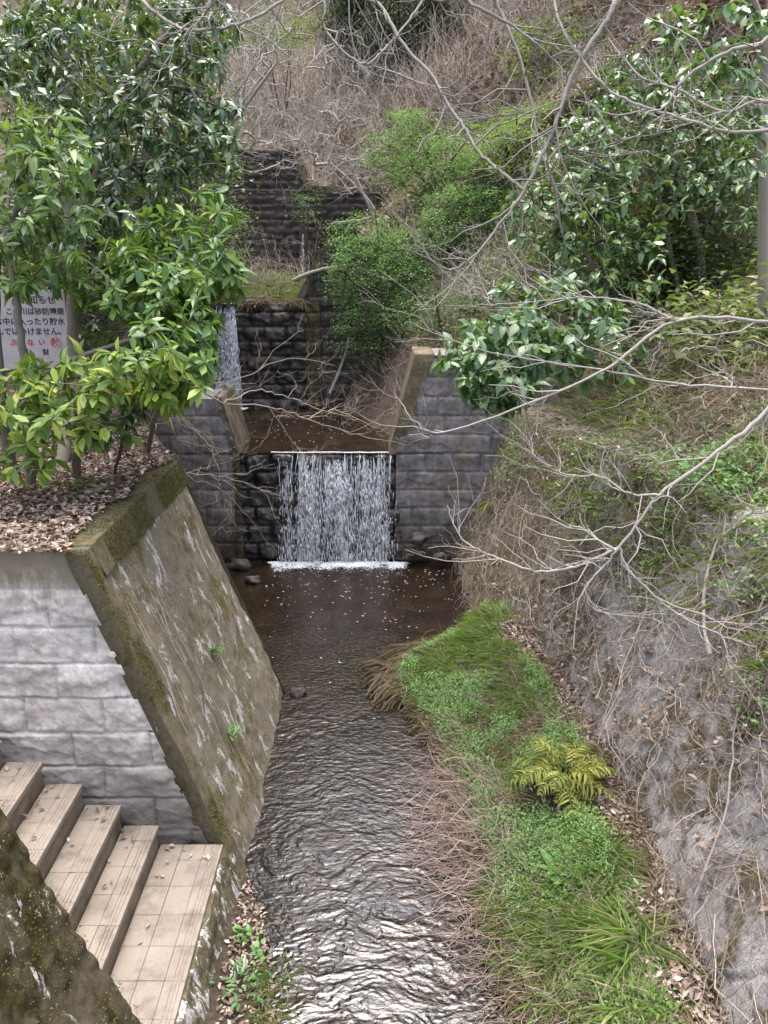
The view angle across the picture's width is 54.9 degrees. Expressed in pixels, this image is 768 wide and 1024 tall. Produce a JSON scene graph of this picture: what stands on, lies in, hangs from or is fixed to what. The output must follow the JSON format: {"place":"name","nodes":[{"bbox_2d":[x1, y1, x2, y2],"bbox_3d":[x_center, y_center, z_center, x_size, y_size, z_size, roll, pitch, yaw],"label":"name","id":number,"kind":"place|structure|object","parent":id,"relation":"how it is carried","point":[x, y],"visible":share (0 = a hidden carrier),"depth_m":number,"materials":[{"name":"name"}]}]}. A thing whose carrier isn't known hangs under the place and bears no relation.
{"place":"outdoors","nodes":[
{"label":"outdoors","id":0,"kind":"place"},
{"bbox_2d":[203,877,274,1023],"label":"stream edge ground","id":1,"kind":"structure","parent":0,"point":[212,1015],"depth_m":5.43,"materials":[{"name":"soil"}]},
{"bbox_2d":[210,954,272,1011],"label":"plant","id":2,"kind":"object","parent":1,"relation":"on","point":[241,973],"visible":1,"depth_m":5.24,"materials":[{"name":"green plant"}]},
{"bbox_2d":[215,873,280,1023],"bbox_3d":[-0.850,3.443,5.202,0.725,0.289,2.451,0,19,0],"label":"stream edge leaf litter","id":3,"kind":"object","parent":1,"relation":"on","point":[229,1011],"visible":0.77,"depth_m":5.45,"materials":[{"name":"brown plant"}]},
{"bbox_2d":[236,950,307,1010],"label":"grass tuft","id":4,"kind":"object","parent":1,"relation":"on","point":[265,978],"visible":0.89,"depth_m":5.29,"materials":[{"name":"green grass"}]},
{"bbox_2d":[231,980,315,1023],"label":"grass tuft","id":5,"kind":"object","parent":1,"relation":"on","point":[254,1002],"visible":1,"depth_m":5.06,"materials":[{"name":"green plant"}]},
{"bbox_2d":[240,408,388,452],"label":"pool water","id":6,"kind":"structure","parent":0,"point":[299,428],"depth_m":13.78,"materials":[{"name":"brown liquid"}]},
{"bbox_2d":[224,557,517,1023],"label":"stream water","id":7,"kind":"structure","parent":0,"point":[313,847],"depth_m":6.94,"materials":[{"name":"liquid"}]},
{"bbox_2d":[266,561,455,718],"bbox_3d":[-0.478,1.601,10.616,3.157,0.045,4.594,0,19,0],"label":"waterfall foam","id":8,"kind":"object","parent":7,"relation":"on","point":[323,565],"visible":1,"depth_m":12.61,"materials":[{"name":"white"}]},
{"bbox_2d":[0,0,767,531],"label":"hillside ground","id":9,"kind":"structure","parent":0,"point":[376,412],"depth_m":17.48,"materials":[{"name":"soil"}]},
{"bbox_2d":[0,290,77,428],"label":"warning sign","id":10,"kind":"object","parent":9,"relation":"on","point":[45,325],"visible":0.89,"depth_m":8.90,"materials":[{"name":"white painted metal"},{"name":"black ink"},{"name":"red ink"}]},
{"bbox_2d":[0,96,103,472],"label":"pale leafed tree","id":11,"kind":"object","parent":9,"relation":"on","point":[40,226],"visible":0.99,"depth_m":6.10,"materials":[{"name":"green plant"}]},
{"bbox_2d":[0,809,140,1023],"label":"retaining wall","id":12,"kind":"structure","parent":9,"relation":"on","point":[90,984],"depth_m":3.88,"materials":[{"name":"concrete"}]},
{"bbox_2d":[0,797,144,1023],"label":"moss","id":13,"kind":"object","parent":12,"relation":"attached to","point":[31,928],"visible":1,"depth_m":3.85,"materials":[{"name":"green plant"}]},
{"bbox_2d":[0,389,176,553],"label":"terrace leaf litter","id":14,"kind":"object","parent":9,"relation":"on","point":[13,527],"visible":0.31,"depth_m":6.80,"materials":[{"name":"brown plant"}]},
{"bbox_2d":[101,374,153,474],"bbox_3d":[-2.468,-0.789,7.162,0.994,1.372,0.578,8,21,23],"label":"sapling","id":15,"kind":"object","parent":14,"relation":"on","point":[123,412],"visible":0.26,"depth_m":6.97,"materials":[{"name":"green plant"}]},
{"bbox_2d":[0,99,209,334],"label":"leafy shrub","id":16,"kind":"object","parent":9,"relation":"on","point":[104,324],"visible":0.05,"depth_m":12.51,"materials":[{"name":"green plant"}]},
{"bbox_2d":[0,191,213,489],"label":"young evergreen tree","id":17,"kind":"object","parent":9,"relation":"on","point":[31,419],"visible":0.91,"depth_m":6.11,"materials":[{"name":"green plant"}]},
{"bbox_2d":[0,0,222,421],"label":"shaded evergreen tree","id":18,"kind":"object","parent":9,"relation":"on","point":[100,331],"visible":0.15,"depth_m":10.43,"materials":[{"name":"green plant"}]},
{"bbox_2d":[0,740,247,1023],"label":"staircase","id":19,"kind":"structure","parent":9,"relation":"on","point":[163,972],"depth_m":5.43,"materials":[{"name":"tile"}]},
{"bbox_2d":[0,0,248,466],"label":"dark evergreen tree","id":20,"kind":"object","parent":9,"relation":"on","point":[103,118],"visible":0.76,"depth_m":7.73,"materials":[{"name":"green plant"}]},
{"bbox_2d":[0,0,253,289],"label":"leafy shrub","id":21,"kind":"object","parent":9,"relation":"on","point":[106,16],"visible":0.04,"depth_m":13.45,"materials":[{"name":"green plant"}]},
{"bbox_2d":[0,183,255,478],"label":"evergreen tree","id":22,"kind":"object","parent":9,"relation":"on","point":[162,295],"visible":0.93,"depth_m":6.38,"materials":[{"name":"green plant"}]},
{"bbox_2d":[0,409,285,877],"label":"retaining wall","id":23,"kind":"structure","parent":9,"relation":"on","point":[78,705],"depth_m":5.99,"materials":[{"name":"concrete"}]},
{"bbox_2d":[39,459,246,881],"bbox_3d":[-1.861,1.294,7.066,1.399,2.967,2.909,0,19,0],"label":"moss","id":24,"kind":"object","parent":23,"relation":"attached to","point":[151,518],"visible":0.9,"depth_m":6.16,"materials":[{"name":"green plant"}]},
{"bbox_2d":[115,565,244,765],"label":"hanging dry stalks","id":25,"kind":"object","parent":23,"relation":"attached to","point":[167,681],"visible":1,"depth_m":6.33,"materials":[{"name":"brown plant"}]},
{"bbox_2d":[109,562,284,810],"bbox_3d":[-1.639,1.416,7.249,0.985,2.616,2.604,0,19,0],"label":"moss","id":26,"kind":"object","parent":23,"relation":"attached to","point":[209,671],"visible":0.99,"depth_m":7.03,"materials":[{"name":"green plant"}]},
{"bbox_2d":[0,0,344,288],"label":"hillside brush","id":27,"kind":"object","parent":9,"relation":"on","point":[240,122],"visible":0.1,"depth_m":22.26,"materials":[{"name":"brown plant"}]},
{"bbox_2d":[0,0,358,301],"bbox_3d":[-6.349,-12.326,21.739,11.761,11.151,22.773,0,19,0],"label":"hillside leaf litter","id":28,"kind":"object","parent":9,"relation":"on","point":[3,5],"visible":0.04,"depth_m":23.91,"materials":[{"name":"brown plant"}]},
{"bbox_2d":[87,0,319,298],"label":"bare tree","id":29,"kind":"object","parent":9,"relation":"on","point":[250,98],"visible":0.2,"depth_m":12.37,"materials":[{"name":"grey plant"}]},
{"bbox_2d":[145,81,270,277],"bbox_3d":[-3.651,-5.259,15.298,2.970,7.193,3.600,0,19,0],"label":"leafy shrub","id":30,"kind":"object","parent":9,"relation":"on","point":[224,178],"visible":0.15,"depth_m":14.70,"materials":[{"name":"green plant"}]},
{"bbox_2d":[157,0,320,236],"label":"bare tree","id":31,"kind":"object","parent":9,"relation":"on","point":[254,139],"visible":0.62,"depth_m":15.19,"materials":[{"name":"grey plant"}]},
{"bbox_2d":[116,144,390,272],"bbox_3d":[-4.150,-8.254,20.970,8.700,3.960,1.415,0,19,0],"label":"weir","id":32,"kind":"object","parent":9,"relation":"on","point":[265,199],"visible":0.32,"depth_m":20.47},
{"bbox_2d":[222,269,304,352],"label":"sediment grass","id":33,"kind":"structure","parent":9,"relation":"on","point":[282,291],"depth_m":17.00,"materials":[{"name":"green plant"}]},
{"bbox_2d":[70,0,470,148],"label":"bare tree","id":34,"kind":"object","parent":9,"relation":"on","point":[194,20],"visible":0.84,"depth_m":7.26,"materials":[{"name":"grey plant"}]},
{"bbox_2d":[217,246,325,301],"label":"grass","id":35,"kind":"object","parent":9,"relation":"on","point":[272,279],"visible":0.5,"depth_m":17.46,"materials":[{"name":"green plant"}]},
{"bbox_2d":[142,316,402,556],"bbox_3d":[-1.646,-1.484,10.787,3.734,3.251,5.396,-6,20,-18],"label":"arching shrub","id":36,"kind":"object","parent":9,"relation":"on","point":[223,403],"visible":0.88,"depth_m":9.43,"materials":[{"name":"brown plant"}]},
{"bbox_2d":[216,0,330,127],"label":"leafy shrub","id":37,"kind":"object","parent":9,"relation":"on","point":[293,38],"visible":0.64,"depth_m":23.47,"materials":[{"name":"green plant"}]},
{"bbox_2d":[230,296,316,314],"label":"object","id":38,"kind":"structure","parent":9,"relation":"on","point":[265,300],"depth_m":15.53,"materials":[{"name":"plant"}]},
{"bbox_2d":[284,177,327,271],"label":"leafy shrub","id":39,"kind":"object","parent":9,"relation":"on","point":[306,243],"visible":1,"depth_m":19.98,"materials":[{"name":"green plant"}]},
{"bbox_2d":[186,238,460,409],"bbox_3d":[-2.200,-3.888,16.091,7.600,3.887,1.494,0,19,0],"label":"weir","id":40,"kind":"object","parent":9,"relation":"on","point":[277,328],"visible":0.33,"depth_m":15.71,"materials":[{"name":"stone"}]},
{"bbox_2d":[208,303,241,406],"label":"waterfall","id":41,"kind":"structure","parent":40,"relation":"attached to","point":[229,340],"depth_m":15.66,"materials":[{"name":"white liquid"}]},
{"bbox_2d":[96,347,560,560],"bbox_3d":[-1.150,-0.866,12.930,8.100,3.822,1.441,0,19,0],"label":"weir","id":42,"kind":"object","parent":9,"relation":"on","point":[423,477],"visible":0.39,"depth_m":12.50,"materials":[{"name":"stone"}]},
{"bbox_2d":[276,453,403,566],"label":"waterfall","id":43,"kind":"structure","parent":42,"relation":"attached to","point":[338,488],"depth_m":12.52,"materials":[{"name":"white liquid"}]},
{"bbox_2d":[263,67,406,223],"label":"bare shrub","id":44,"kind":"object","parent":9,"relation":"on","point":[328,163],"visible":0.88,"depth_m":18.21,"materials":[{"name":"grey plant"}]},
{"bbox_2d":[300,0,379,72],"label":"conifer tree","id":45,"kind":"object","parent":9,"relation":"on","point":[338,6],"visible":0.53,"depth_m":24.43,"materials":[{"name":"green plant"}]},
{"bbox_2d":[279,0,429,126],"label":"bare shrub","id":46,"kind":"object","parent":9,"relation":"on","point":[332,61],"visible":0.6,"depth_m":22.47,"materials":[{"name":"grey plant"}]},
{"bbox_2d":[309,205,461,376],"bbox_3d":[0.039,-4.374,14.812,3.033,3.290,2.703,0,19,0],"label":"leafy shrub","id":47,"kind":"object","parent":9,"relation":"on","point":[382,339],"visible":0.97,"depth_m":14.58,"materials":[{"name":"green plant"}]},
{"bbox_2d":[190,0,589,151],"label":"hillside brush","id":48,"kind":"object","parent":9,"relation":"on","point":[435,56],"visible":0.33,"depth_m":21.89,"materials":[{"name":"brown plant"}]},
{"bbox_2d":[344,0,437,84],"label":"conifer tree","id":49,"kind":"object","parent":9,"relation":"on","point":[397,7],"visible":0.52,"depth_m":22.72,"materials":[{"name":"green plant"}]},
{"bbox_2d":[328,251,492,415],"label":"bank dead stems","id":50,"kind":"object","parent":9,"relation":"on","point":[428,344],"visible":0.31,"depth_m":14.07,"materials":[{"name":"brown plant"}]},
{"bbox_2d":[387,0,489,64],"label":"conifer tree","id":51,"kind":"object","parent":9,"relation":"on","point":[428,4],"visible":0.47,"depth_m":22.91,"materials":[{"name":"green plant"}]},
{"bbox_2d":[383,263,501,338],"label":"leafy shrub","id":52,"kind":"object","parent":9,"relation":"on","point":[439,320],"visible":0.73,"depth_m":13.56,"materials":[{"name":"green plant"}]},
{"bbox_2d":[350,96,547,212],"bbox_3d":[1.476,-7.770,16.200,4.149,2.672,3.049,7,20,18],"label":"leafy shrub","id":53,"kind":"object","parent":9,"relation":"on","point":[413,168],"visible":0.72,"depth_m":16.14,"materials":[{"name":"green plant"}]},
{"bbox_2d":[403,103,551,254],"bbox_3d":[1.979,-6.692,14.547,3.217,3.101,3.416,0,19,0],"label":"leafy shrub","id":54,"kind":"object","parent":9,"relation":"on","point":[484,193],"visible":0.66,"depth_m":14.83,"materials":[{"name":"green plant"}]},
{"bbox_2d":[427,218,578,325],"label":"bare shrub","id":55,"kind":"object","parent":9,"relation":"on","point":[490,286],"visible":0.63,"depth_m":12.43,"materials":[{"name":"grey plant"}]},
{"bbox_2d":[438,85,570,202],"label":"leafy shrub","id":56,"kind":"object","parent":9,"relation":"on","point":[497,135],"visible":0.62,"depth_m":14.55,"materials":[{"name":"green plant"}]},
{"bbox_2d":[370,93,655,349],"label":"ravine undergrowth","id":57,"kind":"object","parent":9,"relation":"on","point":[503,309],"visible":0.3,"depth_m":14.65,"materials":[{"name":"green plant"}]},
{"bbox_2d":[342,0,684,316],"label":"bare tree","id":58,"kind":"object","parent":9,"relation":"on","point":[571,75],"visible":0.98,"depth_m":6.38,"materials":[{"name":"grey plant"}]},
{"bbox_2d":[483,231,579,296],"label":"leafy shrub","id":59,"kind":"object","parent":9,"relation":"on","point":[531,259],"visible":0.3,"depth_m":12.51,"materials":[{"name":"green plant"}]},
{"bbox_2d":[430,269,649,425],"bbox_3d":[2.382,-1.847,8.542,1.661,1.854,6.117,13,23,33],"label":"camellia tree","id":60,"kind":"object","parent":9,"relation":"on","point":[530,332],"visible":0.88,"depth_m":6.85,"materials":[{"name":"green plant"}]},
{"bbox_2d":[331,19,758,329],"bbox_3d":[2.736,-8.720,18.021,8.204,7.824,16.093,0,19,0],"label":"slope brush","id":61,"kind":"object","parent":9,"relation":"on","point":[518,160],"visible":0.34,"depth_m":14.76,"materials":[{"name":"brown plant"}]},
{"bbox_2d":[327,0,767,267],"bbox_3d":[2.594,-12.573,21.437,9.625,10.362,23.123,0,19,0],"label":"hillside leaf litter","id":62,"kind":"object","parent":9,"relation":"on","point":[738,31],"visible":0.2,"depth_m":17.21,"materials":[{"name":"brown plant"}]},
{"bbox_2d":[490,0,610,95],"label":"leafy shrub","id":63,"kind":"object","parent":9,"relation":"on","point":[524,60],"visible":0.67,"depth_m":19.02,"materials":[{"name":"green plant"}]},
{"bbox_2d":[355,0,767,694],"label":"bare tree","id":64,"kind":"object","parent":9,"relation":"on","point":[759,102],"visible":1,"depth_m":5.10,"materials":[{"name":"grey plant"}]},
{"bbox_2d":[542,423,659,554],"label":"leafy shrub","id":65,"kind":"object","parent":9,"relation":"on","point":[595,514],"visible":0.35,"depth_m":8.26,"materials":[{"name":"green plant"}]},
{"bbox_2d":[455,402,767,1023],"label":"rock revetment","id":66,"kind":"object","parent":9,"relation":"on","point":[737,830],"visible":0.34,"depth_m":6.31,"materials":[{"name":"grey stone"}]},
{"bbox_2d":[449,402,767,1023],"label":"dry vines","id":67,"kind":"object","parent":66,"relation":"on","point":[579,430],"visible":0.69,"depth_m":6.64,"materials":[{"name":"brown plant"}]},
{"bbox_2d":[459,405,767,950],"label":"revetment leaf litter","id":68,"kind":"object","parent":66,"relation":"on","point":[706,802],"visible":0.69,"depth_m":6.89,"materials":[{"name":"brown plant"}]},
{"bbox_2d":[490,401,767,750],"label":"revetment herbs","id":69,"kind":"object","parent":66,"relation":"on","point":[716,575],"visible":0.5,"depth_m":6.68,"materials":[{"name":"green plant"}]},
{"bbox_2d":[674,631,767,895],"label":"fallen branch","id":70,"kind":"object","parent":66,"relation":"on","point":[718,832],"visible":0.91,"depth_m":5.13,"materials":[{"name":"grey wood"}]},
{"bbox_2d":[682,509,762,656],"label":"fallen branch","id":71,"kind":"object","parent":66,"relation":"on","point":[705,636],"visible":0.77,"depth_m":6.18,"materials":[{"name":"grey wood"}]},
{"bbox_2d":[482,408,767,1018],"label":"revetment tangle","id":72,"kind":"object","parent":9,"relation":"on","point":[657,750],"visible":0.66,"depth_m":5.84,"materials":[{"name":"brown plant"}]},
{"bbox_2d":[492,44,759,341],"bbox_3d":[3.736,-4.673,10.703,3.464,4.351,4.717,8,20,21],"label":"camellia tree","id":73,"kind":"object","parent":9,"relation":"on","point":[553,249],"visible":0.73,"depth_m":10.15,"materials":[{"name":"green plant"}]},
{"bbox_2d":[485,395,767,831],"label":"revetment brush","id":74,"kind":"object","parent":9,"relation":"on","point":[658,550],"visible":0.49,"depth_m":7.41,"materials":[{"name":"plant"}]},
{"bbox_2d":[493,409,767,729],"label":"revetment grass","id":75,"kind":"structure","parent":9,"relation":"on","point":[751,663],"depth_m":7.17,"materials":[{"name":"green plant"}]},
{"bbox_2d":[502,242,767,678],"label":"slope dry stems","id":76,"kind":"object","parent":9,"relation":"on","point":[721,404],"visible":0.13,"depth_m":8.35,"materials":[{"name":"brown plant"}]},
{"bbox_2d":[516,0,756,212],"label":"bare tree","id":77,"kind":"object","parent":9,"relation":"on","point":[623,62],"visible":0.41,"depth_m":11.52,"materials":[{"name":"grey plant"}]},
{"bbox_2d":[556,0,726,127],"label":"leafy shrub","id":78,"kind":"object","parent":9,"relation":"on","point":[617,86],"visible":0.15,"depth_m":14.02,"materials":[{"name":"green plant"}]},
{"bbox_2d":[575,285,718,387],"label":"leafy shrub","id":79,"kind":"object","parent":9,"relation":"on","point":[631,339],"visible":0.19,"depth_m":11.20,"materials":[{"name":"green plant"}]},
{"bbox_2d":[529,198,767,611],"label":"bamboo grass","id":80,"kind":"structure","parent":9,"relation":"on","point":[666,376],"depth_m":9.61,"materials":[{"name":"green plant"}]},
{"bbox_2d":[529,234,767,647],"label":"slope brush","id":81,"kind":"object","parent":9,"relation":"on","point":[729,402],"visible":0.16,"depth_m":8.44,"materials":[{"name":"plant"}]},
{"bbox_2d":[532,196,767,633],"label":"dry bamboo grass","id":82,"kind":"structure","parent":9,"relation":"on","point":[699,399],"depth_m":8.84,"materials":[{"name":"plant"}]},
{"bbox_2d":[574,160,739,322],"bbox_3d":[4.170,-4.269,11.662,2.948,2.630,2.329,-6,20,-16],"label":"leafy shrub","id":83,"kind":"object","parent":9,"relation":"on","point":[674,236],"visible":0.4,"depth_m":11.58,"materials":[{"name":"green plant"}]},
{"bbox_2d":[563,398,767,474],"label":"slope herbs","id":84,"kind":"object","parent":9,"relation":"on","point":[735,431],"visible":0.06,"depth_m":8.09,"materials":[{"name":"green plant"}]},
{"bbox_2d":[576,281,767,430],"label":"bare shrub","id":85,"kind":"object","parent":9,"relation":"on","point":[681,370],"visible":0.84,"depth_m":7.69,"materials":[{"name":"plant"}]},
{"bbox_2d":[600,87,757,219],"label":"leafy shrub","id":86,"kind":"object","parent":9,"relation":"on","point":[668,139],"visible":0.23,"depth_m":11.64,"materials":[{"name":"green plant"}]},
{"bbox_2d":[618,403,767,518],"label":"leafy shrub","id":87,"kind":"object","parent":9,"relation":"on","point":[713,478],"visible":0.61,"depth_m":6.77,"materials":[{"name":"green plant"}]},
{"bbox_2d":[619,251,767,406],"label":"leafy shrub","id":88,"kind":"object","parent":9,"relation":"on","point":[708,310],"visible":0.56,"depth_m":9.25,"materials":[{"name":"green plant"}]},
{"bbox_2d":[643,0,767,332],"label":"camellia tree","id":89,"kind":"object","parent":9,"relation":"on","point":[730,65],"visible":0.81,"depth_m":7.39,"materials":[{"name":"green plant"}]},
{"bbox_2d":[662,176,757,300],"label":"leafy shrub","id":90,"kind":"object","parent":9,"relation":"on","point":[735,251],"visible":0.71,"depth_m":11.16,"materials":[{"name":"green plant"}]},
{"bbox_2d":[379,606,733,1023],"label":"grassy bank ground","id":91,"kind":"structure","parent":0,"point":[551,804],"depth_m":6.37,"materials":[{"name":"plant"}]},
{"bbox_2d":[357,657,419,710],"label":"dry grass tuft","id":92,"kind":"object","parent":91,"relation":"on","point":[378,671],"visible":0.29,"depth_m":8.96,"materials":[{"name":"plant"}]},
{"bbox_2d":[369,629,441,670],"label":"dry grass tuft","id":93,"kind":"object","parent":91,"relation":"on","point":[401,649],"visible":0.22,"depth_m":9.49,"materials":[{"name":"plant"}]},
{"bbox_2d":[352,672,575,1023],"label":"dead brush","id":94,"kind":"object","parent":91,"relation":"on","point":[445,807],"visible":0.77,"depth_m":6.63,"materials":[{"name":"brown plant"}]},
{"bbox_2d":[464,777,537,828],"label":"dry grass tuft","id":95,"kind":"object","parent":91,"relation":"on","point":[521,798],"visible":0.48,"depth_m":6.66,"materials":[{"name":"plant"}]},
{"bbox_2d":[395,596,683,1023],"bbox_3d":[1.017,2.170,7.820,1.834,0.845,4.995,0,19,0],"label":"bank weeds","id":96,"kind":"object","parent":91,"relation":"on","point":[536,819],"visible":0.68,"depth_m":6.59,"materials":[{"name":"green plant"}]},
{"bbox_2d":[437,875,651,1023],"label":"grass","id":97,"kind":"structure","parent":91,"relation":"on","point":[555,1017],"depth_m":5.06,"materials":[{"name":"green plant"}]},
{"bbox_2d":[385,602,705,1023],"bbox_3d":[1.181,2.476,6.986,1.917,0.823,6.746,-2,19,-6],"label":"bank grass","id":98,"kind":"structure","parent":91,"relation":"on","point":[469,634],"depth_m":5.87,"materials":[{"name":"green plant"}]},
{"bbox_2d":[385,593,710,1023],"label":"bank dead stems","id":99,"kind":"object","parent":91,"relation":"on","point":[639,956],"visible":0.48,"depth_m":6.07,"materials":[{"name":"brown plant"}]},
{"bbox_2d":[504,953,592,1023],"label":"grass tuft","id":100,"kind":"object","parent":91,"relation":"on","point":[549,1005],"visible":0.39,"depth_m":4.91,"materials":[{"name":"green plant"}]},
{"bbox_2d":[501,734,618,830],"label":"fern","id":101,"kind":"object","parent":91,"relation":"on","point":[541,770],"visible":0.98,"depth_m":6.41,"materials":[{"name":"green plant"}]},
{"bbox_2d":[460,604,727,1023],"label":"bank leaf litter","id":102,"kind":"object","parent":91,"relation":"on","point":[676,978],"visible":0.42,"depth_m":5.32,"materials":[{"name":"brown plant"}]},
{"bbox_2d":[568,967,669,1023],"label":"grass tuft","id":103,"kind":"object","parent":91,"relation":"on","point":[607,1018],"visible":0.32,"depth_m":4.65,"materials":[{"name":"green plant"}]},
{"bbox_2d":[559,880,711,1011],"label":"grass tuft","id":104,"kind":"object","parent":91,"relation":"on","point":[609,940],"visible":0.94,"depth_m":4.94,"materials":[{"name":"green plant"}]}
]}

